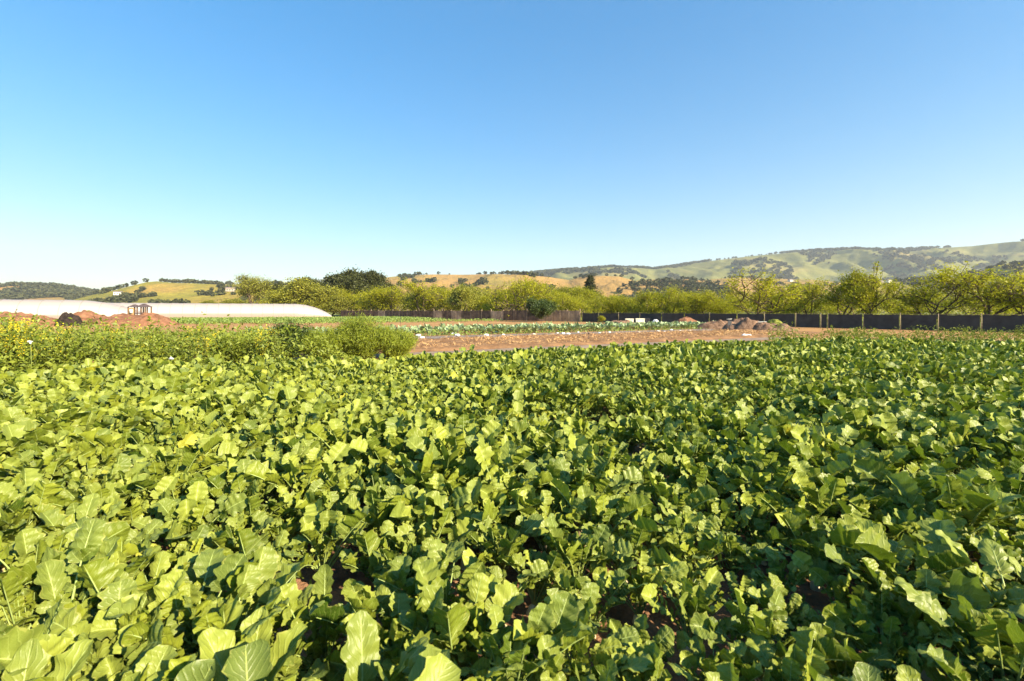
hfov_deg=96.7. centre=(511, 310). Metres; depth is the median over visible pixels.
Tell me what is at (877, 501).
radish plant
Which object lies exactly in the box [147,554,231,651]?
radish plant
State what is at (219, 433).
radish plant
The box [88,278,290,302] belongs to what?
hillside woods
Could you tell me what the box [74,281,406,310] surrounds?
hills
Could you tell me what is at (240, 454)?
radish plant
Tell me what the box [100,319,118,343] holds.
mustard plant
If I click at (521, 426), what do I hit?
radish plant
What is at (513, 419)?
radish plant
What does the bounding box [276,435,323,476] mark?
radish plant
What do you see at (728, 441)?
radish plant
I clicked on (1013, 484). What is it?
radish plant
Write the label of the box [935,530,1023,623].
radish plant
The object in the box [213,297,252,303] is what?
orchard tree
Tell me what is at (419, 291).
orchard tree
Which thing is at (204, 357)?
mustard plant
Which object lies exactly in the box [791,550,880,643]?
radish plant
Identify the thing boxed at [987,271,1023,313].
orchard tree
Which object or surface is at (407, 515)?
radish plant
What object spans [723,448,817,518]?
radish plant
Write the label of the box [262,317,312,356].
shrub
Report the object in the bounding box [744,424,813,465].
radish plant
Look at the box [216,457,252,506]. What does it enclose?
radish plant
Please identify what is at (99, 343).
weeds
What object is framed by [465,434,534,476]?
radish plant
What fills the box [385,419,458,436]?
radish plant
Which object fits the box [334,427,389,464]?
radish plant
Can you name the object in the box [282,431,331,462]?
radish plant
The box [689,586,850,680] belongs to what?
radish plant
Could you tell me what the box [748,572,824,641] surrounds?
radish plant
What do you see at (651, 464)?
radish plant
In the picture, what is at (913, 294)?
orchard tree
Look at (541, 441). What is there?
radish plant
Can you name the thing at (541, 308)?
shrub
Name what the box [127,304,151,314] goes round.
wooden stand
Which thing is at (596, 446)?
radish plant
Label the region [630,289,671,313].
orchard tree
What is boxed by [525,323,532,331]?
kale plant
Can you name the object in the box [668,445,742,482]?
radish plant
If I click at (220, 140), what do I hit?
sky
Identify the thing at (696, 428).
radish plant
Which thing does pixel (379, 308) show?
orchard tree
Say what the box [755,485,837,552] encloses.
radish plant
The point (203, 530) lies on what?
radish plant
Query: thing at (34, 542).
radish plant
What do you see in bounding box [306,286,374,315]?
orchard tree
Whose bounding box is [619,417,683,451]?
radish plant
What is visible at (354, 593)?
radish plant
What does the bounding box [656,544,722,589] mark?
radish plant
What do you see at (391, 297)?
orchard tree
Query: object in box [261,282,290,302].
orchard tree
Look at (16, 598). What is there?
radish plant
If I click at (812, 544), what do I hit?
radish plant
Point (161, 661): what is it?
radish plant
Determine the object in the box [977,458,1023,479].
radish plant
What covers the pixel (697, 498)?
radish plant
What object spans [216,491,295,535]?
radish plant
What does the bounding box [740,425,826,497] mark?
radish plant
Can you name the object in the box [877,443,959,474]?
radish plant
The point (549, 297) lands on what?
orchard tree
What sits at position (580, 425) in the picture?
radish plant
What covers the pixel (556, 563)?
radish plant
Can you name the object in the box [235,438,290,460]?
radish plant
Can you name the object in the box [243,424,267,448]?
radish plant
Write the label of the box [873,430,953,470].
radish plant
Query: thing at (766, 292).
orchard tree
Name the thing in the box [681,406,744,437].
radish plant
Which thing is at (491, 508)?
radish plant
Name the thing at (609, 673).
radish plant
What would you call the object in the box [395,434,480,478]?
radish plant
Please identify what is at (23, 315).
earth mound
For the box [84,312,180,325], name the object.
earth mound
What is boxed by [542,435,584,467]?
radish plant
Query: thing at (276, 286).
evergreen tree
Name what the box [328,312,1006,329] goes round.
meadow
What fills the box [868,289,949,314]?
orchard tree
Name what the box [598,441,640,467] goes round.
radish plant
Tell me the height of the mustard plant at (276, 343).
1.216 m
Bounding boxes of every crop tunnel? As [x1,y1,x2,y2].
[0,299,142,318]
[111,303,330,317]
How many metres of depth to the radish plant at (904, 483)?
2.74 m
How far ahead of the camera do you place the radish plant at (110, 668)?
1.59 m
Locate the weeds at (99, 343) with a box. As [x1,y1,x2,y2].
[0,309,354,372]
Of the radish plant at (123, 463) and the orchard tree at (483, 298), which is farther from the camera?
the orchard tree at (483, 298)
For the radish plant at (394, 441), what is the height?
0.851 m
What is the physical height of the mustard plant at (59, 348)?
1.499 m
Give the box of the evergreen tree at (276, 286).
[267,281,283,297]
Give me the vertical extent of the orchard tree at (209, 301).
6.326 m
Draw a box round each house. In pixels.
[113,291,122,294]
[225,287,234,291]
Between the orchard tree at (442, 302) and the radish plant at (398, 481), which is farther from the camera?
the orchard tree at (442, 302)
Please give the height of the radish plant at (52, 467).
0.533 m
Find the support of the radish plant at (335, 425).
on the field soil
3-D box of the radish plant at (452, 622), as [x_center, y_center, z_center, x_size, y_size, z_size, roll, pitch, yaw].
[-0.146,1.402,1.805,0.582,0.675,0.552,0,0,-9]
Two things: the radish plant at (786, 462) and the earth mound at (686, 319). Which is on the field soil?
the radish plant at (786, 462)
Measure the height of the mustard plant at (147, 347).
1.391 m
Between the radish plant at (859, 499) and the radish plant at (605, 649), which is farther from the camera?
the radish plant at (859, 499)
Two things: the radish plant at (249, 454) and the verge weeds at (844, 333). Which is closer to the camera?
the radish plant at (249, 454)
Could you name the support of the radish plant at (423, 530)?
on the field soil
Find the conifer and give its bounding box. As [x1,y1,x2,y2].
[584,275,600,312]
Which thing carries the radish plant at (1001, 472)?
on the field soil
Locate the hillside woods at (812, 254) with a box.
[528,239,1023,282]
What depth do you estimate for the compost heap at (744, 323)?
36.11 m
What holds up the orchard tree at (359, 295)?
on the meadow
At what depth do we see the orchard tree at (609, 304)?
68.65 m
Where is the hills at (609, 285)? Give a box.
[386,274,746,311]
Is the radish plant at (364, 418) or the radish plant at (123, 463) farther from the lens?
the radish plant at (364, 418)
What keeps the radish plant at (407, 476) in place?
on the field soil
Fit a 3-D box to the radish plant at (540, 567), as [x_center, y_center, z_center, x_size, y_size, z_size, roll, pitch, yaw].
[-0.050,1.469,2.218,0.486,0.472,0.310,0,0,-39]
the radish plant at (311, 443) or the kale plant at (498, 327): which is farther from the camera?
the kale plant at (498, 327)
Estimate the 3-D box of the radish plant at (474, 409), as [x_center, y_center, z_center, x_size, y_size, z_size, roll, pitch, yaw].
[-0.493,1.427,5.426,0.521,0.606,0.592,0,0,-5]
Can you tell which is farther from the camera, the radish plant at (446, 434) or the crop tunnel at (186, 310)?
the crop tunnel at (186, 310)
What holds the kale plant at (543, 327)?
on the ground
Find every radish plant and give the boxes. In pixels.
[0,447,95,477]
[0,462,6,480]
[0,466,82,537]
[0,472,22,486]
[0,504,55,572]
[0,515,167,597]
[0,518,119,637]
[0,520,140,627]
[0,565,192,680]
[0,574,80,629]
[0,599,113,680]
[1,638,92,680]
[3,481,46,515]
[3,482,126,559]
[11,461,69,489]
[11,493,121,561]
[28,645,198,680]
[35,536,157,624]
[41,453,151,517]
[49,455,113,481]
[61,467,132,511]
[62,479,101,495]
[64,551,207,623]
[65,476,186,541]
[66,467,110,483]
[68,548,273,680]
[91,616,200,680]
[101,460,149,473]
[115,452,214,482]
[115,470,192,517]
[119,546,304,675]
[122,431,203,459]
[124,481,248,551]
[127,427,197,462]
[128,538,230,580]
[130,434,238,472]
[131,465,228,502]
[140,524,233,570]
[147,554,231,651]
[151,447,213,472]
[157,486,218,516]
[174,445,217,473]
[179,429,262,469]
[187,459,284,524]
[188,442,246,475]
[188,462,229,510]
[192,511,276,555]
[194,572,312,653]
[197,429,242,445]
[197,607,312,680]
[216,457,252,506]
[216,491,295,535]
[223,528,307,578]
[234,564,398,680]
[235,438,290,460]
[237,434,273,458]
[243,417,289,443]
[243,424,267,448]
[243,441,358,514]
[244,421,286,449]
[245,448,263,493]
[249,479,324,535]
[249,510,301,553]
[253,443,313,483]
[261,448,305,502]
[265,414,329,438]
[268,414,328,443]
[271,499,373,573]
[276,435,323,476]
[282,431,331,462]
[295,485,370,547]
[296,438,346,479]
[300,457,346,495]
[301,610,428,680]
[302,472,358,509]
[303,459,382,513]
[305,413,382,462]
[309,555,440,680]
[314,426,330,442]
[319,420,330,429]
[323,585,449,680]
[332,411,406,468]
[333,445,379,499]
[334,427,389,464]
[339,412,398,422]
[339,520,415,582]
[342,413,384,429]
[343,479,438,537]
[349,414,438,474]
[349,424,431,460]
[349,450,396,482]
[364,440,487,510]
[366,470,400,486]
[368,471,421,523]
[368,493,477,577]
[370,407,409,425]
[372,535,459,611]
[372,539,497,631]
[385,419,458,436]
[387,473,470,535]
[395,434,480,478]
[398,445,447,466]
[399,424,466,468]
[401,559,537,680]
[402,412,442,427]
[405,413,430,421]
[406,420,502,459]
[408,423,415,430]
[416,480,513,569]
[419,477,504,544]
[437,412,457,427]
[438,450,482,479]
[442,440,570,528]
[443,592,591,680]
[445,411,486,424]
[446,433,533,482]
[447,459,482,505]
[452,477,544,538]
[454,402,481,416]
[454,414,528,444]
[457,414,475,429]
[458,559,549,626]
[459,511,543,570]
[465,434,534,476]
[475,407,520,428]
[484,415,510,431]
[493,401,547,425]
[495,417,519,426]
[496,544,599,614]
[500,417,546,460]
[500,427,553,454]
[504,420,540,431]
[504,464,553,495]
[507,458,542,493]
[508,488,592,558]
[509,491,575,550]
[513,582,653,680]
[520,433,628,525]
[527,431,545,440]
[528,426,594,487]
[528,432,557,450]
[530,478,661,571]
[532,416,564,429]
[532,420,557,432]
[535,513,632,592]
[537,635,617,680]
[539,424,605,444]
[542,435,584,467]
[545,457,643,535]
[553,430,618,454]
[554,419,576,433]
[555,568,629,639]
[559,418,609,439]
[560,417,583,435]
[565,507,678,583]
[571,640,672,680]
[575,420,598,433]
[581,425,636,447]
[583,477,656,528]
[587,423,626,452]
[589,456,631,489]
[590,445,624,469]
[592,551,688,623]
[597,420,610,439]
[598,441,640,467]
[599,413,650,451]
[603,445,649,470]
[604,415,655,455]
[604,452,676,489]
[609,614,674,680]
[614,471,719,518]
[617,455,671,499]
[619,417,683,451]
[620,503,690,558]
[625,410,657,447]
[630,566,745,652]
[640,423,712,456]
[644,425,701,443]
[648,412,700,434]
[649,432,712,495]
[653,466,736,511]
[654,496,721,559]
[655,453,730,498]
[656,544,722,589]
[657,437,708,462]
[661,431,710,443]
[663,511,746,581]
[667,625,764,680]
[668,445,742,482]
[676,415,710,435]
[676,490,753,553]
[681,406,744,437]
[689,463,752,512]
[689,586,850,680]
[691,430,728,455]
[694,449,748,483]
[697,436,795,489]
[701,423,738,443]
[704,527,768,577]
[706,661,771,680]
[711,410,786,438]
[711,424,767,450]
[711,435,747,451]
[712,571,774,610]
[718,626,854,680]
[722,512,798,565]
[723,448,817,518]
[726,430,797,455]
[732,544,808,597]
[733,483,795,539]
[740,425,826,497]
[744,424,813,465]
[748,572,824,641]
[750,447,794,492]
[751,453,848,522]
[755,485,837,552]
[765,509,870,591]
[768,422,819,444]
[777,423,874,459]
[778,460,874,522]
[779,440,869,513]
[787,426,853,464]
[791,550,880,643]
[794,498,862,575]
[806,613,896,680]
[810,522,990,622]
[812,453,845,489]
[814,459,921,525]
[817,576,962,678]
[830,518,1023,643]
[837,451,912,492]
[837,497,921,540]
[841,534,932,570]
[842,485,932,532]
[850,557,1015,680]
[853,457,1000,517]
[853,662,883,680]
[865,448,909,472]
[872,471,1021,559]
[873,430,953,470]
[875,452,913,469]
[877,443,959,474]
[877,463,1023,557]
[885,462,920,475]
[885,508,977,570]
[894,576,1023,680]
[896,664,969,680]
[901,462,1011,508]
[903,440,960,473]
[917,639,1011,680]
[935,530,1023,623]
[948,469,1003,483]
[955,526,1023,579]
[970,523,1023,584]
[972,468,1023,500]
[976,517,1023,540]
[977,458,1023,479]
[979,501,1018,537]
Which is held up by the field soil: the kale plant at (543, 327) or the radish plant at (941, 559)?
the radish plant at (941, 559)
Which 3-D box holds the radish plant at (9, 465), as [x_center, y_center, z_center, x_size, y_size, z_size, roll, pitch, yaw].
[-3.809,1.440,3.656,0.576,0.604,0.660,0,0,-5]
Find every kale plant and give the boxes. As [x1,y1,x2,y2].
[451,324,460,331]
[465,326,476,332]
[484,325,494,331]
[494,324,503,332]
[510,325,517,331]
[517,324,524,331]
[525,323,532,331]
[539,324,547,330]
[547,323,556,330]
[569,324,577,330]
[573,322,582,329]
[587,322,596,329]
[607,322,613,328]
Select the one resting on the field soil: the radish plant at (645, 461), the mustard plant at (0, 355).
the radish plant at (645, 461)
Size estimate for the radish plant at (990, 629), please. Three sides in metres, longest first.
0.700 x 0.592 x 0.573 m
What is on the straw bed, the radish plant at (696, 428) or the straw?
the straw
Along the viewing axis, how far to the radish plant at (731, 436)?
3.98 m
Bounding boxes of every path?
[45,337,792,369]
[133,329,719,344]
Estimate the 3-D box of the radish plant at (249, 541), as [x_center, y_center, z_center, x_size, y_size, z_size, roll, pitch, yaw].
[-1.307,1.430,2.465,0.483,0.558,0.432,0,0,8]
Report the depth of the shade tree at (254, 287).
127.47 m
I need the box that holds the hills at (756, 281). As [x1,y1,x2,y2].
[709,278,840,311]
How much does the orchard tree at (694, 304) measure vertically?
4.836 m
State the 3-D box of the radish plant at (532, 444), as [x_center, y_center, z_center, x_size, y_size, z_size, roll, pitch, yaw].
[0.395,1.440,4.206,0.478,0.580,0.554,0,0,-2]
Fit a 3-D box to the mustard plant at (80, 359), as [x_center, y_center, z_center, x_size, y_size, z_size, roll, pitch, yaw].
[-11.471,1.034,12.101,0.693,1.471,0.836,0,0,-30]
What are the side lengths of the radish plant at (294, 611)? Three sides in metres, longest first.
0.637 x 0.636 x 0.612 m
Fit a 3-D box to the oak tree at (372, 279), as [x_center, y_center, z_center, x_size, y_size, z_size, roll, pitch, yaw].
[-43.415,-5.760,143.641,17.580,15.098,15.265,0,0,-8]
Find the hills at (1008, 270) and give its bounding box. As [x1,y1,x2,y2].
[839,260,1023,311]
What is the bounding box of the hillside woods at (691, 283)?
[396,270,733,301]
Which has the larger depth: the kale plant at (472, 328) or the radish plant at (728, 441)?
the kale plant at (472, 328)
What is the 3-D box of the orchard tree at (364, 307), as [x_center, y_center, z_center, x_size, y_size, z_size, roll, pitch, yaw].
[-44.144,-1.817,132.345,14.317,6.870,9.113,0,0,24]
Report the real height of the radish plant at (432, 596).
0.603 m
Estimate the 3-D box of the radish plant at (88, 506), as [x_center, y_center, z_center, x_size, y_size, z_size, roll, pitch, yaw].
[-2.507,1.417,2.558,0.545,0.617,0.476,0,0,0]
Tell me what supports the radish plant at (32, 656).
on the field soil
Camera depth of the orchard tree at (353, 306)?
132.53 m
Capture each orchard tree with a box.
[199,299,216,302]
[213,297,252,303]
[252,287,300,303]
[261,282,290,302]
[262,277,346,306]
[275,286,327,312]
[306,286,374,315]
[315,294,359,314]
[326,287,365,311]
[346,287,389,310]
[351,284,412,313]
[352,294,375,310]
[361,302,405,310]
[396,293,409,310]
[397,277,455,310]
[398,288,442,310]
[414,284,456,310]
[441,281,481,310]
[445,284,492,310]
[459,285,489,310]
[473,288,517,310]
[475,298,525,310]
[481,273,540,310]
[485,277,556,320]
[519,290,559,310]
[541,283,571,302]
[545,283,588,314]
[549,291,593,310]
[563,285,604,317]
[576,294,607,319]
[594,291,641,312]
[604,292,629,312]
[627,297,640,308]
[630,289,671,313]
[640,284,710,316]
[672,288,737,313]
[693,292,724,311]
[712,267,809,313]
[716,295,761,313]
[762,285,843,317]
[770,275,827,312]
[803,270,885,321]
[809,299,857,313]
[836,261,905,314]
[844,295,895,318]
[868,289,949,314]
[878,293,939,314]
[881,263,995,318]
[921,295,953,313]
[922,260,1023,313]
[941,295,997,321]
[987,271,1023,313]
[992,297,1023,313]
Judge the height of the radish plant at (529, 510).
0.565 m
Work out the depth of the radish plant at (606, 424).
4.92 m
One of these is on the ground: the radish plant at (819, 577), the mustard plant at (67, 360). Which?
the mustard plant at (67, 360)
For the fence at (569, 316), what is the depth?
75.61 m
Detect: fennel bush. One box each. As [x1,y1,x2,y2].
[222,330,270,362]
[300,322,349,360]
[323,311,393,358]
[374,322,418,358]
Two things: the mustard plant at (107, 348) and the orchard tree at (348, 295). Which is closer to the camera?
the mustard plant at (107, 348)
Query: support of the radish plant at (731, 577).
on the field soil
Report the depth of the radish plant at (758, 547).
2.62 m
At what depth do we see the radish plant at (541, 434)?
4.72 m
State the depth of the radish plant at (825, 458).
3.59 m
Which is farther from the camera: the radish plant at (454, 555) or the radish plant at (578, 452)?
the radish plant at (578, 452)
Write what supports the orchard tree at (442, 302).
on the meadow
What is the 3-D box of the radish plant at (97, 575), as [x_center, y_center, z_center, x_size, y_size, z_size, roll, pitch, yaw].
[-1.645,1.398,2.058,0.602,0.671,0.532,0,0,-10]
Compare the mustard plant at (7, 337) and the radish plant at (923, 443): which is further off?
the mustard plant at (7, 337)
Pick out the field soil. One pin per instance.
(816, 601)
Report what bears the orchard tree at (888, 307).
on the meadow
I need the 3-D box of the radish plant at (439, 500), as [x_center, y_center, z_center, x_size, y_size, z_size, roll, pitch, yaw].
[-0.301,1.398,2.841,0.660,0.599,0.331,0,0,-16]
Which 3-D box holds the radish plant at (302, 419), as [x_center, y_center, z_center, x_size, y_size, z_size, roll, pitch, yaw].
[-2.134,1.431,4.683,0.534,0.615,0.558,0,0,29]
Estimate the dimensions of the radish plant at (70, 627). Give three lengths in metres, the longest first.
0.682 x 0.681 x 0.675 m
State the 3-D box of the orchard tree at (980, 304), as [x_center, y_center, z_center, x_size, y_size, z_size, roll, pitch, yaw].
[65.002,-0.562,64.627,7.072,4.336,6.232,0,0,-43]
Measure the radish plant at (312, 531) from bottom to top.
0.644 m
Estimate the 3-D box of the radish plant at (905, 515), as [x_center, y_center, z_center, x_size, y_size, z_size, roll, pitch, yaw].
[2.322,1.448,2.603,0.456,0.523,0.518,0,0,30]
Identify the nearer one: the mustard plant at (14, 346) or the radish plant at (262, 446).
the radish plant at (262, 446)
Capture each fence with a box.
[341,309,580,321]
[582,312,1023,332]
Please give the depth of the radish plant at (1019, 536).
2.59 m
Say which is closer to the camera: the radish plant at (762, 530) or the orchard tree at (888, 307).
the radish plant at (762, 530)
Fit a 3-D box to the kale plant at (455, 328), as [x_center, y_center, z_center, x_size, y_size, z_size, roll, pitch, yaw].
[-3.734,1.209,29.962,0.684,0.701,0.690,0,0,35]
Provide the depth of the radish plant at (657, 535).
2.77 m
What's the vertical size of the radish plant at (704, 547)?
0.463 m
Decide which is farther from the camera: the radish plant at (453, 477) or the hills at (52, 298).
the hills at (52, 298)
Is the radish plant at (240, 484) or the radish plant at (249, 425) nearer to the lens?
the radish plant at (240, 484)
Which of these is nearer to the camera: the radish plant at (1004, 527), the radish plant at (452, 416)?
the radish plant at (1004, 527)
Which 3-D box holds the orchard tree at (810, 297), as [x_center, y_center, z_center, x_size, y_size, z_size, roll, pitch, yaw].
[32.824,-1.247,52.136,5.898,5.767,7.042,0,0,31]
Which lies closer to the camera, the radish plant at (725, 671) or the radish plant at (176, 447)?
the radish plant at (725, 671)
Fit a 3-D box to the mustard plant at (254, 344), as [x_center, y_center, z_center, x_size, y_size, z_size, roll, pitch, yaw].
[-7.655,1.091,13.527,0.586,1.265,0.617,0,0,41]
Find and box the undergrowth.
[401,299,1023,322]
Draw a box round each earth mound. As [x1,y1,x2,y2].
[0,311,56,323]
[23,318,56,325]
[74,310,105,322]
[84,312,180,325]
[611,320,629,323]
[673,317,696,321]
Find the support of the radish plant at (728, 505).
on the field soil
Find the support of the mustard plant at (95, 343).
on the ground
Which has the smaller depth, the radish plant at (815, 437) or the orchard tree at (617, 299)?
the radish plant at (815, 437)
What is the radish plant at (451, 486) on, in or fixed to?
on the field soil
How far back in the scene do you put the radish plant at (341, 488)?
3.26 m
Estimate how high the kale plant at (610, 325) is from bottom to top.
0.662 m
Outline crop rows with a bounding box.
[0,316,707,340]
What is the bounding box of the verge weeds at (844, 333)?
[767,319,1023,341]
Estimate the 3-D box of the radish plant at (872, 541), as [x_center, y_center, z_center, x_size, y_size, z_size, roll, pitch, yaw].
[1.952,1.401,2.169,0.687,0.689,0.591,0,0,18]
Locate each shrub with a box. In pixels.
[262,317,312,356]
[524,295,559,319]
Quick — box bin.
[635,318,644,321]
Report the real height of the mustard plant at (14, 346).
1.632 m
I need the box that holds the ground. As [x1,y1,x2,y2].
[3,319,1022,359]
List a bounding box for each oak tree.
[297,275,323,284]
[321,264,366,293]
[361,268,401,310]
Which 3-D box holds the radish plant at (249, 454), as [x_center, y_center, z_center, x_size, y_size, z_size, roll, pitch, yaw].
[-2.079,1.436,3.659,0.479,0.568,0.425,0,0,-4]
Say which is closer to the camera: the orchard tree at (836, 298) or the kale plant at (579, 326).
the kale plant at (579, 326)
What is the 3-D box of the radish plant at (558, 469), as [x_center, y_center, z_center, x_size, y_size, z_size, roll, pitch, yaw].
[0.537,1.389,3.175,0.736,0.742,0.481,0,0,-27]
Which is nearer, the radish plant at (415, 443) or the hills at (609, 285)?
the radish plant at (415, 443)
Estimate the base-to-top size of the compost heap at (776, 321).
0.971 m
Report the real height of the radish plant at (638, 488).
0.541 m
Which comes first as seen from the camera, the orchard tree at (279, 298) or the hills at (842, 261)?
the orchard tree at (279, 298)
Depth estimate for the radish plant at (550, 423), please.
5.33 m
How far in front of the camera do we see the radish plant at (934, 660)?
1.65 m
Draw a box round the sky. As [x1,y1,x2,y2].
[0,0,1023,289]
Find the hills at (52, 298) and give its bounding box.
[0,286,66,299]
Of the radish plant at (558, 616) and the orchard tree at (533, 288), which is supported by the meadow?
the orchard tree at (533, 288)
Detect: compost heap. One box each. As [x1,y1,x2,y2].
[54,312,83,325]
[695,320,727,328]
[722,317,758,329]
[753,322,795,330]
[767,319,781,323]
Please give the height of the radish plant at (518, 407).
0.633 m
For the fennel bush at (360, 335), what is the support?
on the ground
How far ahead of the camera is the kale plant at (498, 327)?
31.49 m
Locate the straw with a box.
[91,328,804,358]
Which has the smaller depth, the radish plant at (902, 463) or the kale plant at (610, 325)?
the radish plant at (902, 463)
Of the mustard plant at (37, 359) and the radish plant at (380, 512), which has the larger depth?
the mustard plant at (37, 359)
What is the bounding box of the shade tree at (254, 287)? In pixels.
[230,273,273,303]
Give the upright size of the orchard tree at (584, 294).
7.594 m
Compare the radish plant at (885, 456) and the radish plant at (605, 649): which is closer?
the radish plant at (605, 649)
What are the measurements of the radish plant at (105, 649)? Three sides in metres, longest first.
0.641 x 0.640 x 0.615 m
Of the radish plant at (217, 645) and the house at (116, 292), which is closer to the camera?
the radish plant at (217, 645)
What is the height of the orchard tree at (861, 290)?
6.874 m
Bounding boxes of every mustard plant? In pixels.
[0,315,39,371]
[0,319,49,371]
[0,320,27,363]
[0,323,40,370]
[0,337,7,371]
[5,317,37,371]
[35,331,62,368]
[41,322,83,369]
[50,327,80,364]
[62,326,94,364]
[68,324,93,359]
[89,327,108,355]
[96,327,121,361]
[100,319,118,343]
[110,325,127,354]
[116,331,141,362]
[133,324,172,362]
[134,328,165,361]
[147,325,186,363]
[154,326,176,357]
[176,326,196,361]
[183,324,217,364]
[199,327,224,364]
[217,328,236,365]
[226,328,254,364]
[246,329,263,362]
[250,324,276,365]
[267,328,285,358]
[267,330,295,363]
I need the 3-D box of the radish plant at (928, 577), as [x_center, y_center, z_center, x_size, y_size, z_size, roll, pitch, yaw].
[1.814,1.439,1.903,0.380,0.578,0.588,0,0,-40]
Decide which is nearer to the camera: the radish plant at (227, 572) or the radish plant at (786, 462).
the radish plant at (227, 572)
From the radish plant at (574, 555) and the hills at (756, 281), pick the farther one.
the hills at (756, 281)
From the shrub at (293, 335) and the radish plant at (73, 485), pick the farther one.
the shrub at (293, 335)
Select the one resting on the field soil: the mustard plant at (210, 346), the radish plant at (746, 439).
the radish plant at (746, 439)
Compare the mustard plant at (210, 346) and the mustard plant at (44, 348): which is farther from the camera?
the mustard plant at (210, 346)
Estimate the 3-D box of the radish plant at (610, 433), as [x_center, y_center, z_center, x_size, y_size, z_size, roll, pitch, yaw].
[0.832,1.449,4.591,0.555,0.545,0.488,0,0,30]
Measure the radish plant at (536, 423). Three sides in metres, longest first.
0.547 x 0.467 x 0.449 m
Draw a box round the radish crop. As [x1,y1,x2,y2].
[0,335,1023,680]
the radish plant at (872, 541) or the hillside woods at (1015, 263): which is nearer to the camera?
the radish plant at (872, 541)
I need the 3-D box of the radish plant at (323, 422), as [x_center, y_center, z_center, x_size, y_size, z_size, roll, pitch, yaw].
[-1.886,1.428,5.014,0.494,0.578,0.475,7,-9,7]
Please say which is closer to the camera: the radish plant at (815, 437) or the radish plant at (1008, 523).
the radish plant at (1008, 523)
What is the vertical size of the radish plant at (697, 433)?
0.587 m
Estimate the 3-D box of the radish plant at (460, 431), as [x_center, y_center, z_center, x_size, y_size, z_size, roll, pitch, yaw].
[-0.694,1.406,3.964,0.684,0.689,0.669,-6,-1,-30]
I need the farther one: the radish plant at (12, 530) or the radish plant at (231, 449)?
the radish plant at (231, 449)
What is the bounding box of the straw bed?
[92,329,829,361]
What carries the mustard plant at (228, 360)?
on the ground
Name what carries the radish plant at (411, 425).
on the field soil
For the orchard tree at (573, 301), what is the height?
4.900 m
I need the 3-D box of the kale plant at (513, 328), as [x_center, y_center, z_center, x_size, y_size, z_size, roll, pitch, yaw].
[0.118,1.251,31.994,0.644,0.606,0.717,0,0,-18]
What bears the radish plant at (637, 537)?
on the field soil
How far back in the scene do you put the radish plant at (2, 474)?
3.55 m
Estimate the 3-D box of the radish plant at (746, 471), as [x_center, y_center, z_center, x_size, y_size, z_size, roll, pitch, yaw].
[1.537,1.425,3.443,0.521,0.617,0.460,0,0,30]
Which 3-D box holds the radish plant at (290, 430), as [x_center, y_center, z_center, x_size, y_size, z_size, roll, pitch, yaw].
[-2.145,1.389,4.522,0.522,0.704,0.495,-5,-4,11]
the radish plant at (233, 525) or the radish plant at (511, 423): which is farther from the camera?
the radish plant at (511, 423)
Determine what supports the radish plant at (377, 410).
on the field soil
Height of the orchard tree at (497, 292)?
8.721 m
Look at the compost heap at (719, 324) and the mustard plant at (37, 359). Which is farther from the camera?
the compost heap at (719, 324)
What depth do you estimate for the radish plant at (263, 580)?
1.81 m
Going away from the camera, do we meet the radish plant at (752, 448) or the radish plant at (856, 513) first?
the radish plant at (856, 513)
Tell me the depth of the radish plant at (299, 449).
3.88 m
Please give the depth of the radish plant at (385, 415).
5.04 m
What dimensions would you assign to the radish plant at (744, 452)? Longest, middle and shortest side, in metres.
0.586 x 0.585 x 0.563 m
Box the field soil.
[0,337,1023,680]
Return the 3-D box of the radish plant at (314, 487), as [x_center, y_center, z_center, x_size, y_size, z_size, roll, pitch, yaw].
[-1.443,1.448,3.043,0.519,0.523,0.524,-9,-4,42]
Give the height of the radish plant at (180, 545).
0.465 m
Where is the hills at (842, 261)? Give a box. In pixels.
[543,241,1023,281]
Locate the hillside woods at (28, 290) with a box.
[0,281,101,299]
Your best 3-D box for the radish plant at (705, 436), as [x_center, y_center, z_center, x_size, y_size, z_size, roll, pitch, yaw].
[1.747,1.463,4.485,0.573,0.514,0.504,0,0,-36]
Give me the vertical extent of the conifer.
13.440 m
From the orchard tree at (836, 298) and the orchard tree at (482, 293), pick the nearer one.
the orchard tree at (836, 298)
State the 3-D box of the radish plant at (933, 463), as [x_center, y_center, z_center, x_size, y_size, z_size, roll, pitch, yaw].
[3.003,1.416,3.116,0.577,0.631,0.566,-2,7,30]
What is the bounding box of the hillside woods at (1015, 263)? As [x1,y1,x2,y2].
[697,260,1023,303]
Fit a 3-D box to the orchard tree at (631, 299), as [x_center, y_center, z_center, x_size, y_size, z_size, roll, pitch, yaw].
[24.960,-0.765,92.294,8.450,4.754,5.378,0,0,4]
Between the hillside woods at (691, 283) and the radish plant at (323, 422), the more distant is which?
the hillside woods at (691, 283)
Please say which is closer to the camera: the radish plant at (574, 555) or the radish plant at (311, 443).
the radish plant at (574, 555)
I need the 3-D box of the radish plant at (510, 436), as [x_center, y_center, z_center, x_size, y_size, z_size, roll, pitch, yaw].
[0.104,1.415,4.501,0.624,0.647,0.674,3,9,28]
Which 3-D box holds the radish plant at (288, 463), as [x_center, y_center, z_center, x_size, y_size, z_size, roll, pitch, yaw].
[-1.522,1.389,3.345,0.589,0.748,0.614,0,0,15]
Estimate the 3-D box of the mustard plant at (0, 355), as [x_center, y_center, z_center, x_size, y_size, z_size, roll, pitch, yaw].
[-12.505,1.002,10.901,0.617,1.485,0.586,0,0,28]
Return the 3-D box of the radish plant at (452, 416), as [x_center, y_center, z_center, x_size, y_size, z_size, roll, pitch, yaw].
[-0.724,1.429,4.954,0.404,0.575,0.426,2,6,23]

